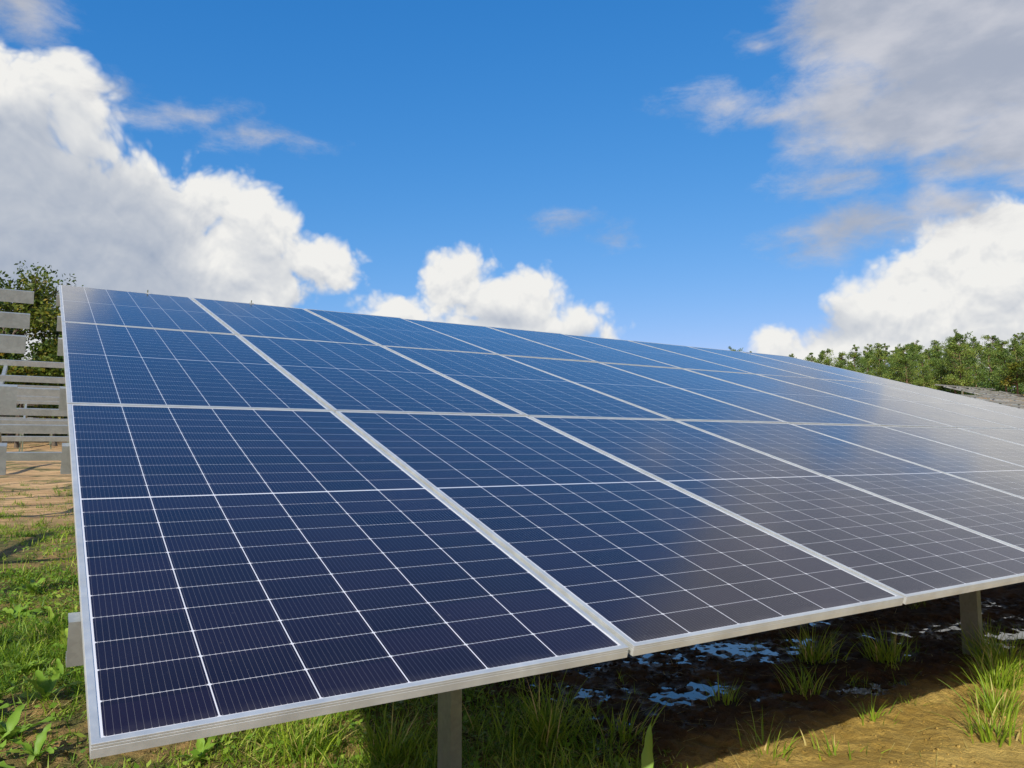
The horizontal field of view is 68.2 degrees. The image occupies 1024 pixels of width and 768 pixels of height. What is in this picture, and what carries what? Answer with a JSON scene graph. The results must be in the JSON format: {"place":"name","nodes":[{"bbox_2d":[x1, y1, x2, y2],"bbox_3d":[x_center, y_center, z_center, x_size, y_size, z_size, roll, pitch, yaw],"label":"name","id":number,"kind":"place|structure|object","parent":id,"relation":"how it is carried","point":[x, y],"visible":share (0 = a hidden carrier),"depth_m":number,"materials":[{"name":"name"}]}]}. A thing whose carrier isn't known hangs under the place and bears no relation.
{"place":"outdoors","nodes":[
{"label":"outdoors","id":0,"kind":"place"},
{"bbox_2d":[0,394,1023,767],"bbox_3d":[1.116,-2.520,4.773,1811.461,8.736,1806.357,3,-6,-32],"label":"ground","id":1,"kind":"structure","parent":0,"point":[816,712],"depth_m":4.12,"materials":[{"name":"soil"}]},
{"bbox_2d":[0,731,14,767],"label":"broadleaf weed","id":2,"kind":"object","parent":1,"relation":"on","point":[3,764],"visible":1,"depth_m":3.17,"materials":[{"name":"green plant"}]},
{"bbox_2d":[0,700,20,708],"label":"broadleaf weed","id":3,"kind":"object","parent":1,"relation":"on","point":[5,705],"visible":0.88,"depth_m":3.88,"materials":[{"name":"green plant"}]},
{"bbox_2d":[0,288,33,474],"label":"bare rack","id":4,"kind":"object","parent":1,"relation":"on","point":[11,344],"visible":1,"depth_m":5.23,"materials":[{"name":"metal"}]},
{"bbox_2d":[0,602,47,619],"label":"broadleaf weed","id":5,"kind":"object","parent":1,"relation":"on","point":[17,609],"visible":0.79,"depth_m":5.84,"materials":[{"name":"green plant"}]},
{"bbox_2d":[0,660,50,674],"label":"broadleaf weed","id":6,"kind":"object","parent":1,"relation":"on","point":[16,667],"visible":0.73,"depth_m":4.54,"materials":[{"name":"green plant"}]},
{"bbox_2d":[0,327,59,441],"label":"oak tree","id":7,"kind":"object","parent":1,"relation":"on","point":[10,434],"visible":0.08,"depth_m":41.06,"materials":[{"name":"green plant"}]},
{"bbox_2d":[0,328,65,447],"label":"oak tree","id":8,"kind":"object","parent":1,"relation":"on","point":[25,371],"visible":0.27,"depth_m":33.09,"materials":[{"name":"green plant"}]},
{"bbox_2d":[0,406,66,441],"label":"undergrowth","id":9,"kind":"object","parent":1,"relation":"on","point":[3,434],"visible":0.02,"depth_m":42.98,"materials":[{"name":"green plant"}]},
{"bbox_2d":[0,384,67,451],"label":"bare rack","id":10,"kind":"object","parent":1,"relation":"on","point":[25,402],"visible":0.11,"depth_m":28.89,"materials":[{"name":"metal"}]},
{"bbox_2d":[0,404,67,448],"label":"bare rack","id":11,"kind":"object","parent":1,"relation":"on","point":[50,443],"depth_m":33.95,"materials":[{"name":"metal"}]},
{"bbox_2d":[0,359,68,460],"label":"bare rack","id":12,"kind":"object","parent":1,"relation":"on","point":[33,456],"visible":0.02,"depth_m":13.15,"materials":[{"name":"metal"}]},
{"bbox_2d":[0,387,68,442],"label":"bare rack","id":13,"kind":"object","parent":1,"relation":"on","point":[41,422],"visible":0.04,"depth_m":19.31,"materials":[{"name":"metal"}]},
{"bbox_2d":[0,704,68,739],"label":"broadleaf weed","id":14,"kind":"object","parent":1,"relation":"on","point":[11,727],"visible":0.84,"depth_m":3.61,"materials":[{"name":"green plant"}]},
{"bbox_2d":[16,575,52,594],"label":"broadleaf weed","id":15,"kind":"object","parent":1,"relation":"on","point":[34,585],"visible":0.99,"depth_m":6.60,"materials":[{"name":"green plant"}]},
{"bbox_2d":[0,722,72,766],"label":"broadleaf weed","id":16,"kind":"object","parent":1,"relation":"on","point":[39,742],"visible":1,"depth_m":3.30,"materials":[{"name":"green plant"}]},
{"bbox_2d":[0,482,79,623],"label":"grass","id":17,"kind":"structure","parent":1,"relation":"on","point":[37,576],"depth_m":7.73,"materials":[{"name":"plant"}]},
{"bbox_2d":[0,260,83,360],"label":"oak tree","id":18,"kind":"object","parent":1,"relation":"on","point":[44,315],"visible":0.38,"depth_m":39.13,"materials":[{"name":"green plant"}]},
{"bbox_2d":[26,334,67,445],"bbox_3d":[-21.662,0.098,36.948,4.295,6.030,7.380,2,-6,-26],"label":"oak tree","id":19,"kind":"object","parent":1,"relation":"on","point":[48,350],"visible":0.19,"depth_m":37.17,"materials":[{"name":"green plant"}]},
{"bbox_2d":[14,670,84,700],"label":"broadleaf weed","id":20,"kind":"object","parent":1,"relation":"on","point":[48,684],"visible":0.86,"depth_m":4.10,"materials":[{"name":"green plant"}]},
{"bbox_2d":[32,606,67,627],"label":"broadleaf weed","id":21,"kind":"object","parent":1,"relation":"on","point":[53,616],"visible":0.49,"depth_m":5.50,"materials":[{"name":"green plant"}]},
{"bbox_2d":[50,627,67,648],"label":"broadleaf weed","id":22,"kind":"object","parent":1,"relation":"on","point":[65,633],"visible":0.23,"depth_m":4.94,"materials":[{"name":"green plant"}]},
{"bbox_2d":[44,658,83,679],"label":"broadleaf weed","id":23,"kind":"object","parent":1,"relation":"on","point":[58,668],"visible":0.7,"depth_m":4.44,"materials":[{"name":"green plant"}]},
{"bbox_2d":[169,736,221,763],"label":"broadleaf weed","id":24,"kind":"object","parent":1,"relation":"on","point":[202,745],"visible":0.87,"depth_m":3.33,"materials":[{"name":"green plant"}]},
{"bbox_2d":[0,574,480,767],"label":"soil clods","id":25,"kind":"object","parent":1,"relation":"on","point":[66,752],"visible":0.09,"depth_m":3.56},
{"bbox_2d":[0,587,559,767],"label":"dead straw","id":26,"kind":"object","parent":1,"relation":"on","point":[205,737],"visible":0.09,"depth_m":3.56,"materials":[{"name":"beige plant"}]},
{"bbox_2d":[0,539,634,767],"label":"ground cover","id":27,"kind":"object","parent":1,"relation":"on","point":[194,752],"visible":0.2,"depth_m":3.70,"materials":[{"name":"green plant"}]},
{"bbox_2d":[266,712,375,762],"bbox_3d":[-0.905,1.554,3.410,0.484,0.228,0.487,-2,-6,21],"label":"grass tuft","id":28,"kind":"object","parent":1,"relation":"on","point":[320,735],"visible":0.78,"depth_m":3.38,"materials":[{"name":"plant"}]},
{"bbox_2d":[0,602,687,767],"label":"grass","id":29,"kind":"structure","parent":1,"relation":"on","point":[24,655],"depth_m":3.54,"materials":[{"name":"plant"}]},
{"bbox_2d":[326,702,434,767],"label":"grass tuft","id":30,"kind":"object","parent":1,"relation":"on","point":[395,744],"visible":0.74,"depth_m":3.31,"materials":[{"name":"plant"}]},
{"bbox_2d":[56,294,982,767],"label":"mounting rack","id":31,"kind":"object","parent":1,"relation":"on","point":[450,712],"visible":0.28,"depth_m":2.94,"materials":[{"name":"metal"}]},
{"bbox_2d":[59,285,235,334],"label":"solar panel","id":32,"kind":"object","parent":31,"relation":"attached to","point":[114,307],"visible":0.91,"depth_m":7.07,"materials":[{"name":"glass"}]},
{"bbox_2d":[62,321,330,410],"bbox_3d":[-2.265,-0.153,5.098,1.303,0.034,2.661,3,11,-32],"label":"solar panel","id":33,"kind":"object","parent":31,"relation":"attached to","point":[117,365],"visible":0.89,"depth_m":4.72,"materials":[{"name":"glass"}]},
{"bbox_2d":[192,298,376,344],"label":"solar panel","id":34,"kind":"object","parent":31,"relation":"attached to","point":[246,319],"visible":0.76,"depth_m":7.80,"materials":[{"name":"glass"}]},
{"bbox_2d":[67,404,628,758],"bbox_3d":[-0.906,0.426,2.861,1.303,0.033,2.661,3,11,-32],"label":"solar panel","id":35,"kind":"object","parent":31,"relation":"attached to","point":[240,569],"visible":1,"depth_m":2.19,"materials":[{"name":"glass"}]},
{"bbox_2d":[239,335,524,415],"bbox_3d":[-1.143,-0.095,5.795,1.303,0.033,2.661,3,11,-32],"label":"solar panel","id":36,"kind":"object","parent":31,"relation":"attached to","point":[334,377],"visible":0.87,"depth_m":5.45,"materials":[{"name":"glass"}]},
{"bbox_2d":[305,309,496,353],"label":"solar panel","id":37,"kind":"object","parent":31,"relation":"attached to","point":[388,331],"visible":0.8,"depth_m":8.50,"materials":[{"name":"glass"}]},
{"bbox_2d":[405,319,596,361],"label":"solar panel","id":38,"kind":"object","parent":31,"relation":"attached to","point":[498,342],"visible":0.8,"depth_m":9.20,"materials":[{"name":"glass"}]},
{"bbox_2d":[382,346,671,419],"bbox_3d":[-0.019,-0.035,6.493,1.303,0.034,2.661,3,11,-32],"label":"solar panel","id":39,"kind":"object","parent":31,"relation":"attached to","point":[526,390],"visible":0.84,"depth_m":6.19,"materials":[{"name":"glass"}]},
{"bbox_2d":[487,326,680,368],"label":"solar panel","id":40,"kind":"object","parent":31,"relation":"attached to","point":[598,353],"visible":0.84,"depth_m":9.93,"materials":[{"name":"glass"}]},
{"bbox_2d":[335,411,903,655],"bbox_3d":[0.217,0.485,3.558,1.303,0.033,2.661,3,11,-32],"label":"solar panel","id":41,"kind":"object","parent":31,"relation":"attached to","point":[636,561],"visible":0.96,"depth_m":3.00,"materials":[{"name":"glass"}]},
{"bbox_2d":[501,355,786,422],"bbox_3d":[1.102,0.025,7.190,1.303,0.031,2.661,3,11,-32],"label":"solar panel","id":42,"kind":"object","parent":31,"relation":"attached to","point":[666,400],"visible":0.81,"depth_m":6.91,"materials":[{"name":"glass"}]},
{"bbox_2d":[564,334,753,373],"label":"solar panel","id":43,"kind":"object","parent":31,"relation":"attached to","point":[664,356],"visible":0.81,"depth_m":10.64,"materials":[{"name":"glass"}]},
{"bbox_2d":[628,340,811,377],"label":"solar panel","id":44,"kind":"object","parent":31,"relation":"attached to","point":[738,364],"visible":0.77,"depth_m":11.38,"materials":[{"name":"glass"}]},
{"bbox_2d":[602,363,878,425],"bbox_3d":[2.226,0.085,7.888,1.303,0.031,2.661,3,11,-32],"label":"solar panel","id":45,"kind":"object","parent":31,"relation":"attached to","point":[776,407],"visible":0.83,"depth_m":7.63,"materials":[{"name":"glass"}]},
{"bbox_2d":[529,416,1023,604],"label":"solar panel","id":46,"kind":"object","parent":31,"relation":"attached to","point":[910,555],"visible":0.88,"depth_m":3.81,"materials":[{"name":"glass"}]},
{"bbox_2d":[688,346,871,382],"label":"solar panel","id":47,"kind":"object","parent":31,"relation":"attached to","point":[792,368],"visible":0.82,"depth_m":12.05,"materials":[{"name":"glass"}]},
{"bbox_2d":[685,369,954,427],"bbox_3d":[3.349,0.142,8.585,1.303,0.033,2.661,3,11,-32],"label":"solar panel","id":48,"kind":"object","parent":31,"relation":"attached to","point":[880,416],"visible":0.85,"depth_m":8.34,"materials":[{"name":"glass"}]},
{"bbox_2d":[741,351,915,385],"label":"solar panel","id":49,"kind":"object","parent":31,"relation":"attached to","point":[838,371],"visible":0.74,"depth_m":12.79,"materials":[{"name":"glass"}]},
{"bbox_2d":[676,420,1023,549],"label":"solar panel","id":50,"kind":"object","parent":31,"relation":"attached to","point":[995,514],"visible":0.84,"depth_m":4.89,"materials":[{"name":"glass"}]},
{"bbox_2d":[757,374,1017,428],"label":"solar panel","id":51,"kind":"object","parent":31,"relation":"attached to","point":[950,418],"visible":0.89,"depth_m":9.07,"materials":[{"name":"glass"}]},
{"bbox_2d":[793,424,1023,497],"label":"solar panel","id":52,"kind":"object","parent":31,"relation":"attached to","point":[998,474],"visible":0.8,"depth_m":5.98,"materials":[{"name":"glass"}]},
{"bbox_2d":[823,379,1023,428],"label":"solar panel","id":53,"kind":"object","parent":31,"relation":"attached to","point":[992,416],"visible":0.8,"depth_m":9.94,"materials":[{"name":"glass"}]},
{"bbox_2d":[876,383,1023,418],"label":"solar panel","id":54,"kind":"object","parent":31,"relation":"attached to","point":[986,405],"visible":0.91,"depth_m":10.95,"materials":[{"name":"glass"}]},
{"bbox_2d":[883,426,1023,466],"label":"solar panel","id":55,"kind":"object","parent":31,"relation":"attached to","point":[1000,449],"visible":0.86,"depth_m":6.99,"materials":[{"name":"glass"}]},
{"bbox_2d":[959,428,1023,445],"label":"solar panel","id":56,"kind":"object","parent":31,"relation":"attached to","point":[1016,436],"visible":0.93,"depth_m":7.83,"materials":[{"name":"glass"}]},
{"bbox_2d":[498,676,597,750],"bbox_3d":[0.165,1.524,3.521,0.485,0.291,0.530,-1,-5,5],"label":"grass tuft","id":57,"kind":"object","parent":1,"relation":"on","point":[545,722],"visible":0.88,"depth_m":3.53,"materials":[{"name":"plant"}]},
{"bbox_2d":[574,691,673,744],"bbox_3d":[0.524,1.589,3.671,0.475,0.219,0.389,-4,-6,35],"label":"grass tuft","id":58,"kind":"object","parent":1,"relation":"on","point":[613,728],"visible":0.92,"depth_m":3.60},
{"bbox_2d":[641,723,653,767],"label":"leaf sprout","id":59,"kind":"object","parent":1,"relation":"on","point":[647,760],"visible":1,"depth_m":2.94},
{"bbox_2d":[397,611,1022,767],"bbox_3d":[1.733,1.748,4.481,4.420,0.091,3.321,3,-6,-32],"label":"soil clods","id":60,"kind":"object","parent":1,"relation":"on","point":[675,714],"visible":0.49,"depth_m":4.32,"materials":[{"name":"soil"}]},
{"bbox_2d":[700,676,746,707],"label":"grass tuft","id":61,"kind":"object","parent":1,"relation":"on","point":[724,698],"visible":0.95,"depth_m":4.07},
{"bbox_2d":[470,610,1023,767],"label":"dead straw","id":62,"kind":"object","parent":1,"relation":"on","point":[794,692],"visible":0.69,"depth_m":4.04,"materials":[{"name":"beige plant"}]},
{"bbox_2d":[495,598,1023,764],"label":"puddle water","id":63,"kind":"structure","parent":1,"relation":"on","point":[734,651],"depth_m":4.92,"materials":[{"name":"blue liquid"}]},
{"bbox_2d":[501,601,1023,767],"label":"grass","id":64,"kind":"structure","parent":1,"relation":"on","point":[755,644],"depth_m":4.46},
{"bbox_2d":[735,706,805,764],"bbox_3d":[1.142,1.571,3.370,0.361,0.178,0.358,3,-6,-32],"label":"grass tuft","id":65,"kind":"object","parent":1,"relation":"on","point":[769,741],"visible":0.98,"depth_m":3.40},
{"bbox_2d":[773,657,837,699],"bbox_3d":[1.632,1.647,4.259,0.412,0.194,0.383,3,-6,-32],"label":"grass tuft","id":66,"kind":"object","parent":1,"relation":"on","point":[802,687],"visible":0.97,"depth_m":4.28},
{"bbox_2d":[805,353,819,362],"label":"pine tree","id":67,"kind":"object","parent":1,"relation":"on","point":[813,359],"visible":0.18,"depth_m":90.55,"materials":[{"name":"green plant"}]},
{"bbox_2d":[778,622,858,664],"bbox_3d":[1.958,1.675,4.948,0.591,0.296,0.558,3,-6,-32],"label":"grass tuft","id":68,"kind":"object","parent":1,"relation":"on","point":[809,654],"visible":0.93,"depth_m":4.92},
{"bbox_2d":[811,348,835,365],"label":"tree","id":69,"kind":"object","parent":1,"relation":"on","point":[823,358],"visible":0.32,"depth_m":90.79,"materials":[{"name":"green plant"}]},
{"bbox_2d":[829,351,861,371],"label":"tree","id":70,"kind":"object","parent":1,"relation":"on","point":[841,362],"visible":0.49,"depth_m":89.11,"materials":[{"name":"green plant"}]},
{"bbox_2d":[800,729,892,760],"bbox_3d":[1.450,1.588,3.324,0.398,0.132,0.244,-3,-6,29],"label":"grass tuft","id":71,"kind":"object","parent":1,"relation":"on","point":[829,753],"visible":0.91,"depth_m":3.37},
{"bbox_2d":[845,344,867,373],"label":"tree","id":72,"kind":"object","parent":1,"relation":"on","point":[855,357],"visible":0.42,"depth_m":89.79,"materials":[{"name":"green plant"}]},
{"bbox_2d":[855,348,883,375],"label":"pine tree","id":73,"kind":"object","parent":1,"relation":"on","point":[867,353],"visible":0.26,"depth_m":96.12,"materials":[{"name":"green plant"}]},
{"bbox_2d":[856,344,882,375],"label":"tree","id":74,"kind":"object","parent":1,"relation":"on","point":[871,349],"visible":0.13,"depth_m":104.33,"materials":[{"name":"green plant"}]},
{"bbox_2d":[842,690,900,725],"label":"grass tuft","id":75,"kind":"object","parent":1,"relation":"on","point":[872,717],"visible":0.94,"depth_m":3.80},
{"bbox_2d":[861,343,895,378],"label":"tree","id":76,"kind":"object","parent":1,"relation":"on","point":[880,368],"visible":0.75,"depth_m":82.92,"materials":[{"name":"green plant"}]},
{"bbox_2d":[840,622,922,665],"bbox_3d":[2.408,1.673,4.908,0.513,0.270,0.491,-1,-5,7],"label":"grass tuft","id":77,"kind":"object","parent":1,"relation":"on","point":[881,652],"visible":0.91,"depth_m":4.90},
{"bbox_2d":[878,343,890,376],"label":"tree","id":78,"kind":"object","parent":1,"relation":"on","point":[886,353],"visible":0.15,"depth_m":105.52,"materials":[{"name":"green plant"}]},
{"bbox_2d":[885,350,911,382],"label":"pine tree","id":79,"kind":"object","parent":1,"relation":"on","point":[891,359],"visible":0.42,"depth_m":87.29,"materials":[{"name":"green plant"}]},
{"bbox_2d":[888,344,908,376],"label":"pine tree","id":80,"kind":"object","parent":1,"relation":"on","point":[896,348],"visible":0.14,"depth_m":101.81,"materials":[{"name":"green plant"}]},
{"bbox_2d":[888,345,925,385],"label":"tree","id":81,"kind":"object","parent":1,"relation":"on","point":[902,360],"visible":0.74,"depth_m":84.49,"materials":[{"name":"green plant"}]},
{"bbox_2d":[898,343,925,381],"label":"pine tree","id":82,"kind":"object","parent":1,"relation":"on","point":[915,356],"visible":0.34,"depth_m":91.29,"materials":[{"name":"green plant"}]},
{"bbox_2d":[906,340,931,377],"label":"tree","id":83,"kind":"object","parent":1,"relation":"on","point":[919,347],"visible":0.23,"depth_m":99.72,"materials":[{"name":"green plant"}]},
{"bbox_2d":[910,356,937,387],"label":"tree","id":84,"kind":"object","parent":1,"relation":"on","point":[923,369],"visible":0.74,"depth_m":79.06,"materials":[{"name":"green plant"}]},
{"bbox_2d":[917,348,944,389],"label":"pine tree","id":85,"kind":"object","parent":1,"relation":"on","point":[933,363],"visible":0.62,"depth_m":84.03,"materials":[{"name":"green plant"}]},
{"bbox_2d":[923,339,946,364],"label":"tree","id":86,"kind":"object","parent":1,"relation":"on","point":[933,348],"visible":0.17,"depth_m":104.31,"materials":[{"name":"green plant"}]},
{"bbox_2d":[926,345,949,389],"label":"pine tree","id":87,"kind":"object","parent":1,"relation":"on","point":[938,354],"visible":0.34,"depth_m":88.15,"materials":[{"name":"green plant"}]},
{"bbox_2d":[882,366,1023,395],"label":"undergrowth","id":88,"kind":"object","parent":1,"relation":"on","point":[983,384],"visible":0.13,"depth_m":84.91,"materials":[{"name":"green plant"}]},
{"bbox_2d":[933,347,974,393],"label":"tree","id":89,"kind":"object","parent":1,"relation":"on","point":[942,370],"visible":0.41,"depth_m":83.87,"materials":[{"name":"green plant"}]},
{"bbox_2d":[935,329,990,394],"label":"tree","id":90,"kind":"object","parent":1,"relation":"on","point":[960,368],"visible":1,"depth_m":79.14,"materials":[{"name":"green plant"}]},
{"bbox_2d":[930,684,1023,747],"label":"grass tuft","id":91,"kind":"object","parent":1,"relation":"on","point":[989,733],"visible":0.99,"depth_m":3.46,"materials":[{"name":"plant"}]},
{"bbox_2d":[964,336,992,386],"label":"tree","id":92,"kind":"object","parent":1,"relation":"on","point":[975,343],"visible":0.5,"depth_m":85.41,"materials":[{"name":"green plant"}]},
{"bbox_2d":[935,384,1023,402],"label":"bare rack","id":93,"kind":"object","parent":1,"relation":"on","point":[984,391],"visible":0.76,"depth_m":74.86,"materials":[{"name":"metal"}]},
{"bbox_2d":[940,662,1023,720],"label":"grass tuft","id":94,"kind":"object","parent":1,"relation":"on","point":[987,703],"visible":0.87,"depth_m":3.86,"materials":[{"name":"plant"}]},
{"bbox_2d":[947,613,1022,659],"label":"grass tuft","id":95,"kind":"object","parent":1,"relation":"on","point":[987,639],"visible":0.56,"depth_m":4.89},
{"bbox_2d":[947,644,1023,692],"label":"grass tuft","id":96,"kind":"object","parent":1,"relation":"on","point":[995,678],"visible":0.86,"depth_m":4.32,"materials":[{"name":"plant"}]},
{"bbox_2d":[957,394,1023,409],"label":"bare rack","id":97,"kind":"object","parent":1,"relation":"on","point":[1013,404],"visible":0.25,"depth_m":49.12,"materials":[{"name":"metal"}]},
{"bbox_2d":[978,343,1002,388],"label":"pine tree","id":98,"kind":"object","parent":1,"relation":"on","point":[989,359],"visible":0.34,"depth_m":91.69,"materials":[{"name":"green plant"}]},
{"bbox_2d":[972,335,1009,383],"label":"pine tree","id":99,"kind":"object","parent":1,"relation":"on","point":[994,338],"visible":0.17,"depth_m":100.34,"materials":[{"name":"green plant"}]},
{"bbox_2d":[958,623,1023,672],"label":"grass tuft","id":100,"kind":"object","parent":1,"relation":"on","point":[1003,654],"visible":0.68,"depth_m":4.65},
{"bbox_2d":[989,341,1012,394],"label":"pine tree","id":101,"kind":"object","parent":1,"relation":"on","point":[997,342],"visible":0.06,"depth_m":97.87,"materials":[{"name":"green plant"}]},
{"bbox_2d":[985,339,1019,395],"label":"tree","id":102,"kind":"object","parent":1,"relation":"on","point":[1002,351],"visible":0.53,"depth_m":80.77,"materials":[{"name":"green plant"}]},
{"bbox_2d":[998,338,1023,396],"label":"tree","id":103,"kind":"object","parent":1,"relation":"on","point":[1018,349],"visible":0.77,"depth_m":78.45,"materials":[{"name":"green plant"}]},
{"bbox_2d":[1000,358,1023,385],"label":"oak tree","id":104,"kind":"object","parent":1,"relation":"on","point":[1016,366],"visible":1,"depth_m":76.95,"materials":[{"name":"green plant"}]},
{"bbox_2d":[1014,332,1023,384],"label":"tree","id":105,"kind":"object","parent":1,"relation":"on","point":[1022,338],"visible":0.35,"depth_m":86.79,"materials":[{"name":"green plant"}]},
{"bbox_2d":[0,0,1023,393],"label":"sky","id":106,"kind":"structure","parent":0,"point":[800,178],"materials":[{"name":"blue"}]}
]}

